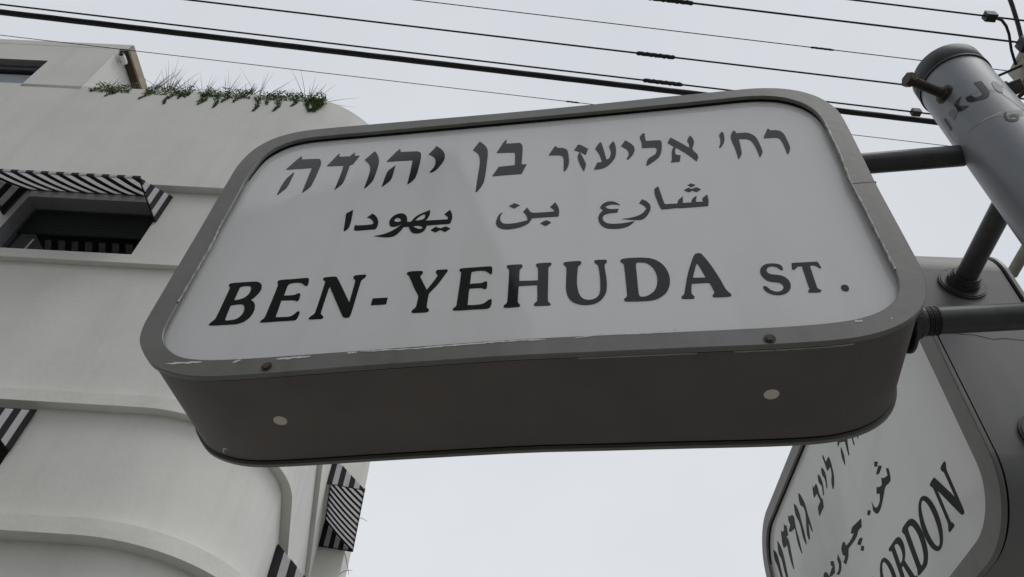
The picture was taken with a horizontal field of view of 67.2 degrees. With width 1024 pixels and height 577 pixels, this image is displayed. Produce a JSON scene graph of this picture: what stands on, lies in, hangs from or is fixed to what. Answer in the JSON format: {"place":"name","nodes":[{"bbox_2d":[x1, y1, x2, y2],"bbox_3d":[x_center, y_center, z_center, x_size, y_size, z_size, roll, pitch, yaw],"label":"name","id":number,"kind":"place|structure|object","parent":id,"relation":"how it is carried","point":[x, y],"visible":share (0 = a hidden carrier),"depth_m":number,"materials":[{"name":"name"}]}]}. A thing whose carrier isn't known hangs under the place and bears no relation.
{"place":"outdoors","nodes":[
{"label":"outdoors","id":0,"kind":"place"},
{"bbox_2d":[0,0,1023,576],"label":"sky","id":1,"kind":"structure","parent":0,"point":[700,512],"materials":[{"name":"white"}]},
{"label":"pavement","id":2,"kind":"structure","parent":0,"visible":0},
{"bbox_2d":[902,43,1023,246],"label":"sign post","id":3,"kind":"object","parent":2,"relation":"on","point":[972,103],"visible":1,"depth_m":1.39,"materials":[{"name":"grey metal"}]},
{"bbox_2d":[140,88,1023,466],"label":"street sign","id":4,"kind":"object","parent":3,"relation":"attached to","point":[736,268],"visible":1,"depth_m":1.17,"materials":[{"name":"metal"}]},
{"bbox_2d":[762,202,1023,576],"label":"street sign","id":5,"kind":"object","parent":3,"relation":"attached to","point":[925,478],"visible":0.84,"depth_m":1.44,"materials":[{"name":"metal"}]},
{"bbox_2d":[998,0,1023,98],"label":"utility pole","id":6,"kind":"object","parent":2,"relation":"on","point":[1014,72],"visible":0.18,"depth_m":6.87,"materials":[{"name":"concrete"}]},
{"bbox_2d":[0,3,930,116],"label":"power cable","id":7,"kind":"object","parent":6,"relation":"attached to","point":[916,112],"visible":0.92,"depth_m":7.29,"materials":[{"name":"black plastic"}]},
{"bbox_2d":[0,9,937,124],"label":"power cable","id":8,"kind":"object","parent":6,"relation":"attached to","point":[275,44],"visible":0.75,"depth_m":7.31,"materials":[{"name":"black plastic"}]},
{"bbox_2d":[0,35,947,145],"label":"power cable","id":9,"kind":"object","parent":6,"relation":"attached to","point":[379,79],"visible":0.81,"depth_m":7.48,"materials":[{"name":"black plastic"}]},
{"bbox_2d":[186,0,1023,99],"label":"power cable","id":10,"kind":"object","parent":6,"relation":"attached to","point":[655,55],"visible":0.96,"depth_m":7.14,"materials":[{"name":"black plastic"}]},
{"bbox_2d":[415,0,1006,70],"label":"power cable","id":11,"kind":"object","parent":6,"relation":"attached to","point":[820,48],"visible":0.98,"depth_m":7.00,"materials":[{"name":"black plastic"}]},
{"bbox_2d":[649,0,1016,42],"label":"power cable","id":12,"kind":"object","parent":6,"relation":"attached to","point":[687,2],"visible":1,"depth_m":6.84,"materials":[{"name":"black plastic"}]},
{"bbox_2d":[850,0,1023,64],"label":"power cable","id":13,"kind":"object","parent":6,"relation":"attached to","point":[990,16],"visible":1,"depth_m":6.74,"materials":[{"name":"black plastic"}]},
{"bbox_2d":[1008,245,1023,277],"bbox_3d":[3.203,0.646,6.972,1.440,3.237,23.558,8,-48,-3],"label":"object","id":14,"kind":"object","parent":6,"relation":"attached to","point":[1015,267],"visible":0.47,"depth_m":4.16,"materials":[{"name":"grey metal"}]},
{"bbox_3d":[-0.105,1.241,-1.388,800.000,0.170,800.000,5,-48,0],"label":"ground","id":15,"kind":"structure","parent":0,"visible":0},
{"bbox_2d":[0,39,369,576],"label":"white building","id":16,"kind":"structure","parent":15,"relation":"on","point":[111,465],"depth_m":7.82,"materials":[{"name":"paint"}]},
{"bbox_2d":[0,443,8,464],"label":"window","id":17,"kind":"structure","parent":16,"relation":"in","point":[3,453],"depth_m":6.61,"materials":[{"name":"black"}]},
{"bbox_2d":[0,58,46,82],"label":"window","id":18,"kind":"structure","parent":16,"relation":"in","point":[11,70],"depth_m":11.27,"materials":[{"name":"black glass"}]},
{"bbox_2d":[0,196,154,253],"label":"window","id":19,"kind":"structure","parent":16,"relation":"in","point":[41,223],"depth_m":8.80,"materials":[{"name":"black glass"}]},
{"bbox_2d":[88,81,139,95],"bbox_3d":[-5.560,-2.704,10.732,0.629,0.442,0.227,3,-48,2],"label":"trailing plant","id":20,"kind":"object","parent":16,"relation":"hanging from","point":[113,89],"visible":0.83,"depth_m":10.67,"materials":[{"name":"green plant"}]},
{"bbox_2d":[117,52,127,64],"bbox_3d":[-5.848,-3.453,11.563,0.130,0.131,0.192,3,-48,2],"label":"security camera","id":21,"kind":"object","parent":16,"relation":"attached to","point":[121,58],"visible":1,"depth_m":11.54,"materials":[{"name":"white plastic"}]},
{"bbox_2d":[145,70,182,89],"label":"grass tuft","id":22,"kind":"object","parent":16,"relation":"on","point":[165,82],"visible":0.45,"depth_m":11.04,"materials":[{"name":"plant"}]},
{"bbox_2d":[138,84,195,103],"bbox_3d":[-4.750,-2.613,10.660,0.726,0.576,0.226,3,-48,2],"label":"trailing plant","id":23,"kind":"object","parent":16,"relation":"attached to","point":[180,94],"visible":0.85,"depth_m":10.64,"materials":[{"name":"green plant"}]},
{"bbox_2d":[142,63,205,91],"bbox_3d":[-4.765,-2.876,11.146,1.047,0.888,0.674,3,-48,2],"label":"grass tuft","id":24,"kind":"object","parent":16,"relation":"on","point":[170,81],"visible":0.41,"depth_m":11.01,"materials":[{"name":"plant"}]},
{"bbox_2d":[174,75,199,90],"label":"grass tuft","id":25,"kind":"object","parent":16,"relation":"on","point":[189,85],"visible":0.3,"depth_m":10.83,"materials":[{"name":"plant"}]},
{"bbox_2d":[175,74,231,92],"bbox_3d":[-4.250,-2.814,11.006,0.962,0.653,0.372,3,-48,2],"label":"grass tuft","id":26,"kind":"object","parent":16,"relation":"on","point":[204,88],"visible":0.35,"depth_m":10.93,"materials":[{"name":"plant"}]},
{"bbox_2d":[196,87,255,107],"bbox_3d":[-3.977,-2.564,10.627,0.793,0.612,0.230,3,-48,2],"label":"trailing plant","id":27,"kind":"object","parent":16,"relation":"on","point":[216,96],"visible":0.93,"depth_m":10.60,"materials":[{"name":"green plant"}]},
{"bbox_2d":[225,75,248,91],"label":"grass tuft","id":28,"kind":"object","parent":16,"relation":"on","point":[232,85],"visible":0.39,"depth_m":10.89,"materials":[{"name":"plant"}]},
{"bbox_2d":[237,83,262,94],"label":"grass tuft","id":29,"kind":"object","parent":16,"relation":"on","point":[253,89],"visible":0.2,"depth_m":10.84,"materials":[{"name":"plant"}]},
{"bbox_2d":[242,71,293,94],"bbox_3d":[-3.550,-2.840,11.036,0.827,0.812,0.460,3,-48,2],"label":"grass tuft","id":30,"kind":"object","parent":16,"relation":"on","point":[266,83],"visible":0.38,"depth_m":10.93,"materials":[{"name":"plant"}]},
{"bbox_2d":[252,90,327,111],"bbox_3d":[-3.050,-2.501,10.591,1.075,0.658,0.226,3,-48,2],"label":"trailing plant","id":31,"kind":"object","parent":16,"relation":"on","point":[316,105],"visible":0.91,"depth_m":10.56,"materials":[{"name":"green plant"}]},
{"bbox_2d":[293,69,351,106],"bbox_3d":[-2.796,-2.729,11.098,1.049,0.843,0.710,25,-51,-17],"label":"grass tuft","id":32,"kind":"object","parent":16,"relation":"on","point":[317,92],"visible":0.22,"depth_m":10.92,"materials":[{"name":"plant"}]}
]}

